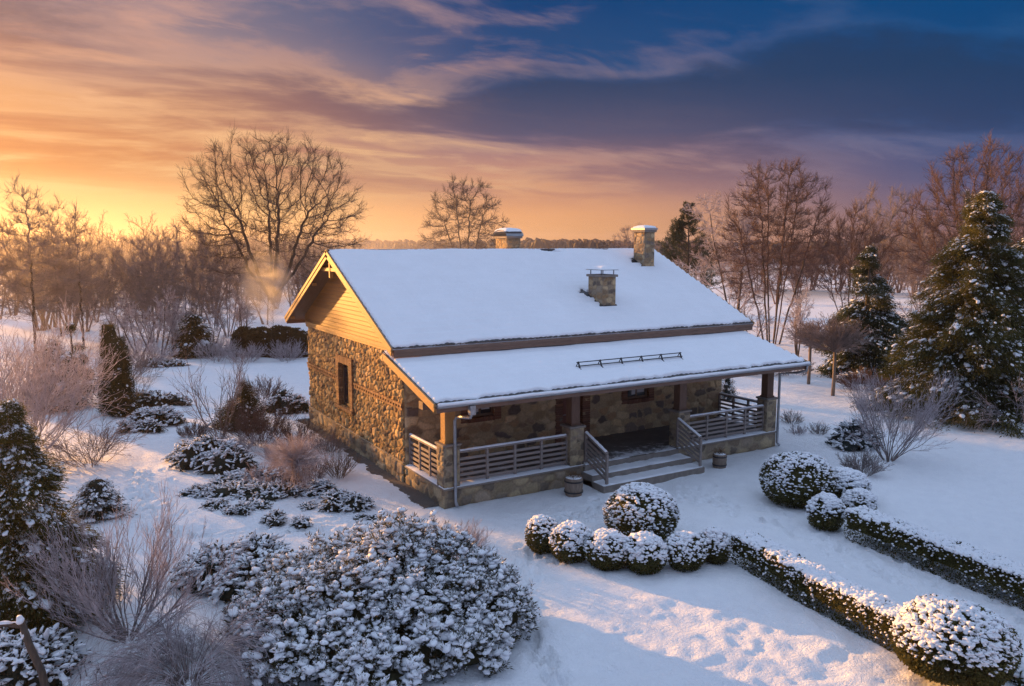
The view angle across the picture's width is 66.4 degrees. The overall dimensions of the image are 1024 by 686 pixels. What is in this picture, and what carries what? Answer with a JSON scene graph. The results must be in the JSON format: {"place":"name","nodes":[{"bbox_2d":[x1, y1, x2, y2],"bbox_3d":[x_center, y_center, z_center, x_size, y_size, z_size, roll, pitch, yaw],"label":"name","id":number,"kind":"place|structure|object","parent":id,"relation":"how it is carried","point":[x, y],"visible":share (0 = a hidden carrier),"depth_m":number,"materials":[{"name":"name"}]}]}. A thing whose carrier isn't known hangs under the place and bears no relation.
{"place":"outdoors","nodes":[
{"label":"outdoors","id":0,"kind":"place"},
{"bbox_2d":[295,418,438,508],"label":"path","id":1,"kind":"structure","parent":0,"point":[421,499],"depth_m":26.32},
{"bbox_2d":[0,254,1023,685],"bbox_3d":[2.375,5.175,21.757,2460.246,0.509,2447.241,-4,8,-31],"label":"ground","id":2,"kind":"structure","parent":0,"point":[716,624],"depth_m":21.70,"materials":[{"name":"snow"}]},
{"bbox_2d":[0,219,26,320],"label":"frosted tree","id":3,"kind":"object","parent":2,"relation":"on","point":[6,285],"visible":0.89,"depth_m":54.71,"materials":[{"name":"brown plant"}]},
{"bbox_2d":[0,615,49,685],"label":"broken branch","id":4,"kind":"object","parent":2,"relation":"on","point":[20,622],"visible":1,"depth_m":13.17,"materials":[{"name":"brown plant"}]},
{"bbox_2d":[0,169,86,352],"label":"frosted tree","id":5,"kind":"object","parent":2,"relation":"on","point":[27,269],"visible":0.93,"depth_m":55.81,"materials":[{"name":"brown plant"}]},
{"bbox_2d":[0,623,92,685],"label":"spreading juniper","id":6,"kind":"object","parent":2,"relation":"on","point":[17,667],"visible":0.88,"depth_m":13.88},
{"bbox_2d":[11,193,90,336],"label":"frosted tree","id":7,"kind":"object","parent":2,"relation":"on","point":[52,223],"visible":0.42,"depth_m":65.50,"materials":[{"name":"brown plant"}]},
{"bbox_2d":[21,339,97,414],"bbox_3d":[-21.738,1.866,37.380,3.579,4.400,4.035,5,9,33],"label":"bare shrub","id":8,"kind":"object","parent":2,"relation":"on","point":[60,380],"visible":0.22,"depth_m":36.84,"materials":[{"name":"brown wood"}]},
{"bbox_2d":[0,331,123,448],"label":"frosted shrub","id":9,"kind":"object","parent":2,"relation":"on","point":[75,363],"visible":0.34,"depth_m":30.19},
{"bbox_2d":[0,397,130,636],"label":"conifer","id":10,"kind":"object","parent":2,"relation":"on","point":[31,475],"visible":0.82,"depth_m":15.66,"materials":[{"name":"green plant"}]},
{"bbox_2d":[0,297,130,473],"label":"frosted shrub","id":11,"kind":"object","parent":2,"relation":"on","point":[27,393],"visible":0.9,"depth_m":26.75,"materials":[{"name":"plant"}]},
{"bbox_2d":[54,319,98,408],"bbox_3d":[-21.169,1.297,37.544,2.991,4.938,2.722,-4,8,-31],"label":"conifer","id":12,"kind":"object","parent":2,"relation":"on","point":[72,326],"visible":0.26,"depth_m":37.16,"materials":[{"name":"plant"}]},
{"bbox_2d":[44,199,116,346],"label":"frosted tree","id":13,"kind":"object","parent":2,"relation":"on","point":[78,282],"visible":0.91,"depth_m":57.70,"materials":[{"name":"brown plant"}]},
{"bbox_2d":[39,412,147,469],"bbox_3d":[-15.184,3.499,27.631,3.845,1.947,3.098,0,7,-4],"label":"frosted shrub","id":14,"kind":"object","parent":2,"relation":"on","point":[103,447],"visible":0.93,"depth_m":27.62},
{"bbox_2d":[65,477,137,524],"bbox_3d":[-11.790,4.614,22.378,1.916,1.549,1.831,0,7,-2],"label":"conifer","id":15,"kind":"object","parent":2,"relation":"on","point":[97,498],"visible":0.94,"depth_m":22.13,"materials":[{"name":"green plant"}]},
{"bbox_2d":[94,321,118,415],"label":"thuja column","id":16,"kind":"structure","parent":2,"relation":"on","point":[111,333],"depth_m":35.69,"materials":[{"name":"green plant"}]},
{"bbox_2d":[76,246,156,339],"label":"bare tree","id":17,"kind":"object","parent":2,"relation":"on","point":[106,276],"visible":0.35,"depth_m":63.13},
{"bbox_2d":[102,335,140,417],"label":"thuja column","id":18,"kind":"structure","parent":2,"relation":"on","point":[124,383],"depth_m":35.35,"materials":[{"name":"green plant"}]},
{"bbox_2d":[1,474,249,643],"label":"frosted shrub","id":19,"kind":"object","parent":2,"relation":"on","point":[84,582],"visible":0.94,"depth_m":15.33,"materials":[{"name":"plant"}]},
{"bbox_2d":[90,348,170,379],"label":"frosted shrub","id":20,"kind":"object","parent":2,"relation":"on","point":[140,368],"visible":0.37,"depth_m":45.50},
{"bbox_2d":[98,292,166,355],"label":"frosted tree","id":21,"kind":"object","parent":2,"relation":"on","point":[152,328],"visible":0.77,"depth_m":54.42,"materials":[{"name":"brown plant"}]},
{"bbox_2d":[115,417,167,433],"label":"spreading juniper","id":22,"kind":"object","parent":2,"relation":"on","point":[146,425],"visible":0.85,"depth_m":32.75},
{"bbox_2d":[96,227,203,342],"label":"bare tree","id":23,"kind":"object","parent":2,"relation":"on","point":[114,267],"visible":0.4,"depth_m":61.17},
{"bbox_2d":[123,333,182,366],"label":"frosted shrub","id":24,"kind":"object","parent":2,"relation":"on","point":[165,355],"visible":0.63,"depth_m":50.41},
{"bbox_2d":[122,287,192,357],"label":"frosted tree","id":25,"kind":"object","parent":2,"relation":"on","point":[165,328],"visible":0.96,"depth_m":52.69,"materials":[{"name":"brown plant"}]},
{"bbox_2d":[127,404,188,425],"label":"spreading juniper","id":26,"kind":"object","parent":2,"relation":"on","point":[165,414],"visible":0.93,"depth_m":34.16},
{"bbox_2d":[132,357,191,367],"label":"spreading juniper","id":27,"kind":"object","parent":2,"relation":"on","point":[167,363],"visible":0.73,"depth_m":50.31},
{"bbox_2d":[135,389,191,407],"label":"spreading juniper","id":28,"kind":"object","parent":2,"relation":"on","point":[152,398],"visible":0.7,"depth_m":38.17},
{"bbox_2d":[156,298,186,356],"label":"frosted tree","id":29,"kind":"object","parent":2,"relation":"on","point":[172,337],"visible":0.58,"depth_m":53.61,"materials":[{"name":"brown plant"}]},
{"bbox_2d":[54,586,293,685],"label":"weeping shrub","id":30,"kind":"object","parent":2,"relation":"on","point":[147,676],"visible":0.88,"depth_m":13.68,"materials":[{"name":"plant"}]},
{"bbox_2d":[117,216,235,339],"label":"bare tree","id":31,"kind":"object","parent":2,"relation":"on","point":[176,254],"visible":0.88,"depth_m":58.14,"materials":[{"name":"plant"}]},
{"bbox_2d":[166,313,224,359],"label":"conifer","id":32,"kind":"object","parent":2,"relation":"on","point":[195,328],"visible":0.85,"depth_m":54.36,"materials":[{"name":"green plant"}]},
{"bbox_2d":[175,419,216,437],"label":"frosted shrub","id":33,"kind":"object","parent":2,"relation":"on","point":[200,430],"visible":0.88,"depth_m":31.71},
{"bbox_2d":[177,482,218,497],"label":"spreading juniper","id":34,"kind":"object","parent":2,"relation":"on","point":[194,489],"visible":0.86,"depth_m":24.34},
{"bbox_2d":[169,345,252,438],"bbox_3d":[-11.344,1.963,30.532,3.015,4.248,4.110,6,9,38],"label":"frosted shrub","id":35,"kind":"object","parent":2,"relation":"on","point":[229,404],"visible":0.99,"depth_m":30.74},
{"bbox_2d":[167,434,260,474],"bbox_3d":[-10.327,3.925,27.487,3.269,1.409,2.242,4,8,27],"label":"spreading juniper","id":36,"kind":"object","parent":2,"relation":"on","point":[206,454],"visible":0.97,"depth_m":27.07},
{"bbox_2d":[198,497,229,510],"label":"spreading juniper","id":37,"kind":"object","parent":2,"relation":"on","point":[218,504],"visible":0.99,"depth_m":23.17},
{"bbox_2d":[191,330,240,363],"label":"frosted shrub","id":38,"kind":"object","parent":2,"relation":"on","point":[215,346],"visible":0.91,"depth_m":52.49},
{"bbox_2d":[196,303,236,342],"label":"frosted tree","id":39,"kind":"object","parent":2,"relation":"on","point":[223,325],"visible":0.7,"depth_m":58.08,"materials":[{"name":"grey plant"}]},
{"bbox_2d":[183,235,270,336],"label":"bare tree","id":40,"kind":"object","parent":2,"relation":"on","point":[239,284],"visible":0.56,"depth_m":65.92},
{"bbox_2d":[208,467,250,485],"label":"spreading juniper","id":41,"kind":"object","parent":2,"relation":"on","point":[232,475],"visible":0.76,"depth_m":25.56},
{"bbox_2d":[166,528,302,604],"bbox_3d":[-6.371,5.118,18.141,3.194,1.445,2.637,4,8,28],"label":"spreading juniper","id":42,"kind":"object","parent":2,"relation":"on","point":[258,550],"visible":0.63,"depth_m":17.67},
{"bbox_2d":[222,499,257,516],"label":"spreading juniper","id":43,"kind":"object","parent":2,"relation":"on","point":[243,508],"visible":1,"depth_m":22.65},
{"bbox_2d":[224,286,259,326],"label":"shrub","id":44,"kind":"object","parent":2,"relation":"on","point":[240,315],"visible":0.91,"depth_m":61.35,"materials":[{"name":"brown plant"}]},
{"bbox_2d":[211,379,276,431],"bbox_3d":[-11.411,2.724,33.165,2.784,2.609,2.584,0,7,3],"label":"conifer","id":45,"kind":"object","parent":2,"relation":"on","point":[250,401],"visible":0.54,"depth_m":32.96,"materials":[{"name":"plant"}]},
{"bbox_2d":[219,340,268,362],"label":"frosted shrub","id":46,"kind":"object","parent":2,"relation":"on","point":[254,350],"visible":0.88,"depth_m":51.88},
{"bbox_2d":[194,478,309,502],"bbox_3d":[-8.160,4.596,24.388,3.750,0.600,1.928,0,7,0],"label":"spreading juniper","id":47,"kind":"object","parent":2,"relation":"on","point":[242,490],"visible":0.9,"depth_m":24.18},
{"bbox_2d":[204,394,301,447],"bbox_3d":[-10.145,3.050,30.630,3.564,2.032,3.352,2,7,12],"label":"frosted shrub","id":48,"kind":"object","parent":2,"relation":"on","point":[257,423],"visible":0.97,"depth_m":30.21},
{"bbox_2d":[232,374,294,404],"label":"frosted shrub","id":49,"kind":"object","parent":2,"relation":"on","point":[266,394],"visible":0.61,"depth_m":38.17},
{"bbox_2d":[242,461,287,486],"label":"frosted shrub","id":50,"kind":"object","parent":2,"relation":"on","point":[253,473],"visible":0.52,"depth_m":25.20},
{"bbox_2d":[230,324,307,357],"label":"garden hedge","id":51,"kind":"object","parent":2,"relation":"on","point":[264,335],"visible":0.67,"depth_m":54.28,"materials":[{"name":"green plant"}]},
{"bbox_2d":[167,118,372,326],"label":"bare tree","id":52,"kind":"object","parent":2,"relation":"on","point":[268,229],"visible":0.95,"depth_m":59.33,"materials":[{"name":"brown plant"}]},
{"bbox_2d":[241,466,300,482],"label":"spreading juniper","id":53,"kind":"object","parent":2,"relation":"on","point":[268,475],"visible":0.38,"depth_m":25.51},
{"bbox_2d":[258,507,287,528],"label":"spreading juniper","id":54,"kind":"object","parent":2,"relation":"on","point":[274,517],"visible":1,"depth_m":21.94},
{"bbox_2d":[263,339,307,361],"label":"frosted shrub","id":55,"kind":"object","parent":2,"relation":"on","point":[295,350],"visible":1,"depth_m":52.42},
{"bbox_2d":[263,390,310,414],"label":"spreading juniper","id":56,"kind":"object","parent":2,"relation":"on","point":[299,401],"visible":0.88,"depth_m":36.43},
{"bbox_2d":[254,429,335,498],"bbox_3d":[-6.757,3.792,24.712,2.542,2.362,2.347,-4,8,-31],"label":"bare shrub","id":57,"kind":"object","parent":2,"relation":"on","point":[293,460],"visible":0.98,"depth_m":24.47,"materials":[{"name":"brown plant"}]},
{"bbox_2d":[267,410,328,444],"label":"frosted shrub","id":58,"kind":"object","parent":2,"relation":"on","point":[305,429],"visible":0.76,"depth_m":30.84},
{"bbox_2d":[290,513,312,528],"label":"spreading juniper","id":59,"kind":"object","parent":2,"relation":"on","point":[302,521],"visible":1,"depth_m":21.71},
{"bbox_2d":[279,459,334,483],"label":"frosted shrub","id":60,"kind":"object","parent":2,"relation":"on","point":[318,475],"visible":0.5,"depth_m":25.61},
{"bbox_2d":[285,238,336,301],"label":"bare tree","id":61,"kind":"object","parent":2,"relation":"on","point":[298,281],"visible":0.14,"depth_m":66.28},
{"bbox_2d":[302,477,337,498],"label":"spreading juniper","id":62,"kind":"object","parent":2,"relation":"on","point":[320,487],"visible":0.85,"depth_m":24.30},
{"bbox_2d":[303,425,353,453],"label":"frosted shrub","id":63,"kind":"object","parent":2,"relation":"on","point":[335,444],"visible":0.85,"depth_m":29.32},
{"bbox_2d":[315,446,360,478],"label":"bare shrub","id":64,"kind":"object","parent":2,"relation":"on","point":[337,469],"depth_m":26.19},
{"bbox_2d":[318,487,375,513],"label":"spreading juniper","id":65,"kind":"object","parent":2,"relation":"on","point":[338,500],"visible":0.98,"depth_m":22.94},
{"bbox_2d":[221,506,540,685],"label":"dwarf pine","id":66,"kind":"object","parent":2,"relation":"on","point":[371,605],"visible":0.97,"depth_m":14.77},
{"bbox_2d":[431,517,492,558],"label":"frosted shrub","id":67,"kind":"object","parent":2,"relation":"on","point":[477,535],"visible":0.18,"depth_m":19.65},
{"bbox_2d":[417,175,512,248],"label":"bare tree","id":68,"kind":"object","parent":2,"relation":"on","point":[454,206],"visible":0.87,"depth_m":107.03,"materials":[{"name":"brown plant"}]},
{"bbox_2d":[0,236,1013,265],"bbox_3d":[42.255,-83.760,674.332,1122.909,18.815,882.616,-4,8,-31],"label":"forest","id":69,"kind":"object","parent":2,"relation":"on","point":[531,243],"visible":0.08,"depth_m":358.77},
{"bbox_2d":[0,209,1022,331],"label":"woods","id":70,"kind":"object","parent":2,"relation":"on","point":[280,272],"visible":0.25,"depth_m":91.36,"materials":[{"name":"plant"}]},
{"bbox_2d":[524,514,558,555],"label":"ball bush","id":71,"kind":"object","parent":2,"relation":"on","point":[538,530],"visible":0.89,"depth_m":19.78,"materials":[{"name":"green plant"}]},
{"bbox_2d":[284,225,811,508],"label":"stone house","id":72,"kind":"structure","parent":2,"relation":"on","point":[508,366],"depth_m":27.96,"materials":[{"name":"brown stone"}]},
{"bbox_2d":[335,353,354,414],"bbox_3d":[-6.401,1.564,30.275,0.330,2.124,1.918,-4,8,-31],"label":"window","id":73,"kind":"structure","parent":72,"relation":"in","point":[344,365],"depth_m":30.59,"materials":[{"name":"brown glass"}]},
{"bbox_2d":[461,406,500,423],"bbox_3d":[-1.093,2.095,26.916,1.570,1.210,0.225,-4,8,-31],"label":"window","id":74,"kind":"structure","parent":72,"relation":"in","point":[482,414],"depth_m":27.02,"materials":[{"name":"brown glass"}]},
{"bbox_2d":[555,395,589,442],"bbox_3d":[2.207,2.430,28.957,1.550,2.374,0.235,-4,8,-31],"label":"door","id":75,"kind":"structure","parent":72,"relation":"in","point":[561,412],"depth_m":28.89,"materials":[{"name":"wood"}]},
{"bbox_2d":[621,387,653,404],"bbox_3d":[4.874,1.685,30.447,1.600,1.280,0.225,-4,8,-31],"label":"window","id":76,"kind":"structure","parent":72,"relation":"in","point":[638,395],"depth_m":30.51,"materials":[{"name":"brown glass"}]},
{"bbox_2d":[548,520,591,564],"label":"ball bush","id":77,"kind":"object","parent":2,"relation":"on","point":[569,541],"visible":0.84,"depth_m":19.08,"materials":[{"name":"green plant"}]},
{"bbox_2d":[564,469,584,496],"bbox_3d":[1.931,4.372,24.517,0.612,0.810,0.636,-4,8,-31],"label":"barrel","id":78,"kind":"object","parent":2,"relation":"on","point":[573,485],"visible":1,"depth_m":24.29,"materials":[{"name":"brown wood"}]},
{"bbox_2d":[583,528,627,570],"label":"ball bush","id":79,"kind":"object","parent":2,"relation":"on","point":[604,548],"visible":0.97,"depth_m":18.57,"materials":[{"name":"green plant"}]},
{"bbox_2d":[602,482,679,539],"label":"ball bush","id":80,"kind":"object","parent":2,"relation":"on","point":[642,506],"visible":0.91,"depth_m":20.28,"materials":[{"name":"green plant"}]},
{"bbox_2d":[622,531,669,574],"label":"ball bush","id":81,"kind":"object","parent":2,"relation":"on","point":[647,551],"visible":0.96,"depth_m":18.40,"materials":[{"name":"green plant"}]},
{"bbox_2d":[666,530,708,571],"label":"ball bush","id":82,"kind":"object","parent":2,"relation":"on","point":[687,551],"visible":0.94,"depth_m":18.62,"materials":[{"name":"green plant"}]},
{"bbox_2d":[654,201,739,288],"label":"pine tree","id":83,"kind":"object","parent":2,"relation":"on","point":[678,237],"visible":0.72,"depth_m":90.37,"materials":[{"name":"green plant"}]},
{"bbox_2d":[699,526,732,564],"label":"ball bush","id":84,"kind":"object","parent":2,"relation":"on","point":[718,541],"visible":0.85,"depth_m":19.03,"materials":[{"name":"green plant"}]},
{"bbox_2d":[712,446,726,468],"bbox_3d":[7.320,4.031,27.555,0.574,0.728,0.568,-4,8,-31],"label":"barrel","id":85,"kind":"object","parent":2,"relation":"on","point":[719,458],"visible":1,"depth_m":27.38,"materials":[{"name":"brown wood"}]},
{"bbox_2d":[672,180,778,309],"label":"frosted tree","id":86,"kind":"object","parent":2,"relation":"on","point":[709,226],"visible":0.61,"depth_m":75.46,"materials":[{"name":"brown plant"}]},
{"bbox_2d":[721,378,737,400],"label":"conifer","id":87,"kind":"object","parent":2,"relation":"on","point":[727,387],"visible":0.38,"depth_m":39.31,"materials":[{"name":"green plant"}]},
{"bbox_2d":[731,288,776,336],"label":"frosted tree","id":88,"kind":"object","parent":2,"relation":"on","point":[760,313],"visible":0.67,"depth_m":57.87,"materials":[{"name":"brown plant"}]},
{"bbox_2d":[709,156,850,343],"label":"bare tree","id":89,"kind":"object","parent":2,"relation":"on","point":[787,205],"visible":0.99,"depth_m":59.74,"materials":[{"name":"brown plant"}]},
{"bbox_2d":[776,284,815,355],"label":"frosted tree","id":90,"kind":"object","parent":2,"relation":"on","point":[798,311],"visible":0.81,"depth_m":55.09,"materials":[{"name":"brown plant"}]},
{"bbox_2d":[758,451,838,508],"bbox_3d":[8.742,4.184,23.946,2.416,1.736,2.313,-4,8,-31],"label":"ball bush","id":91,"kind":"object","parent":2,"relation":"on","point":[794,478],"visible":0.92,"depth_m":23.26,"materials":[{"name":"green plant"}]},
{"bbox_2d":[779,318,829,383],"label":"umbrella tree","id":92,"kind":"object","parent":2,"relation":"on","point":[809,353],"visible":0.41,"depth_m":43.82,"materials":[{"name":"plant"}]},
{"bbox_2d":[730,530,902,653],"bbox_3d":[6.636,5.317,17.122,0.857,0.888,5.110,-3,8,-23],"label":"clipped hedge","id":93,"kind":"object","parent":2,"relation":"on","point":[864,605],"visible":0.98,"depth_m":16.71,"materials":[{"name":"green plant"}]},
{"bbox_2d":[805,492,846,531],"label":"ball bush","id":94,"kind":"object","parent":2,"relation":"on","point":[825,511],"visible":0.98,"depth_m":21.49,"materials":[{"name":"green plant"}]},
{"bbox_2d":[790,311,883,395],"bbox_3d":[16.580,0.588,40.315,4.412,4.601,4.180,-4,8,-31],"label":"umbrella tree","id":95,"kind":"object","parent":2,"relation":"on","point":[835,337],"visible":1,"depth_m":39.99,"materials":[{"name":"plant"}]},
{"bbox_2d":[828,467,871,498],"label":"ball bush","id":96,"kind":"object","parent":2,"relation":"on","point":[849,478],"visible":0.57,"depth_m":23.55,"materials":[{"name":"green plant"}]},
{"bbox_2d":[801,198,899,310],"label":"bare tree","id":97,"kind":"object","parent":2,"relation":"on","point":[881,238],"visible":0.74,"depth_m":70.33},
{"bbox_2d":[825,417,886,452],"bbox_3d":[13.392,3.590,30.326,2.337,1.343,1.898,0,7,0],"label":"spreading juniper","id":98,"kind":"object","parent":2,"relation":"on","point":[839,440],"visible":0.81,"depth_m":30.04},
{"bbox_2d":[840,488,878,515],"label":"ball bush","id":99,"kind":"object","parent":2,"relation":"on","point":[854,497],"visible":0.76,"depth_m":22.34,"materials":[{"name":"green plant"}]},
{"bbox_2d":[827,365,896,391],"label":"frosted shrub","id":100,"kind":"object","parent":2,"relation":"on","point":[850,379],"visible":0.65,"depth_m":42.16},
{"bbox_2d":[811,244,913,379],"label":"conifer","id":101,"kind":"object","parent":2,"relation":"on","point":[886,322],"visible":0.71,"depth_m":46.11,"materials":[{"name":"plant"}]},
{"bbox_2d":[836,445,894,475],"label":"frosted shrub","id":102,"kind":"object","parent":2,"relation":"on","point":[856,466],"visible":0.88,"depth_m":26.68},
{"bbox_2d":[831,182,944,302],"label":"bare tree","id":103,"kind":"object","parent":2,"relation":"on","point":[886,215],"visible":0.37,"depth_m":95.69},
{"bbox_2d":[833,367,972,461],"bbox_3d":[13.725,2.527,28.052,4.305,3.806,4.587,6,9,41],"label":"frosted shrub","id":104,"kind":"object","parent":2,"relation":"on","point":[864,409],"visible":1,"depth_m":28.15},
{"bbox_2d":[884,210,961,313],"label":"bare tree","id":105,"kind":"object","parent":2,"relation":"on","point":[911,275],"visible":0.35,"depth_m":83.86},
{"bbox_2d":[843,505,1023,610],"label":"clipped hedge","id":106,"kind":"object","parent":2,"relation":"on","point":[973,561],"visible":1,"depth_m":18.65,"materials":[{"name":"green plant"}]},
{"bbox_2d":[849,190,1023,438],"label":"conifer","id":107,"kind":"object","parent":2,"relation":"on","point":[972,325],"visible":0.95,"depth_m":34.00,"materials":[{"name":"green plant"}]},
{"bbox_2d":[881,132,1023,285],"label":"bare tree","id":108,"kind":"object","parent":2,"relation":"on","point":[992,167],"visible":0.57,"depth_m":60.20,"materials":[{"name":"brown plant"}]},
{"bbox_2d":[889,593,1023,685],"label":"topiary bush","id":109,"kind":"object","parent":2,"relation":"on","point":[946,640],"visible":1,"depth_m":13.39,"materials":[{"name":"green plant"}]},
{"bbox_2d":[949,375,1023,430],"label":"frosted shrub","id":110,"kind":"object","parent":2,"relation":"on","point":[990,411],"visible":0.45,"depth_m":32.55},
{"bbox_2d":[1010,659,1023,685],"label":"shrub","id":111,"kind":"object","parent":2,"relation":"on","point":[1018,678],"visible":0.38,"depth_m":13.94,"materials":[{"name":"green plant"}]},
{"bbox_2d":[0,0,1023,242],"label":"sky","id":112,"kind":"structure","parent":0,"point":[587,119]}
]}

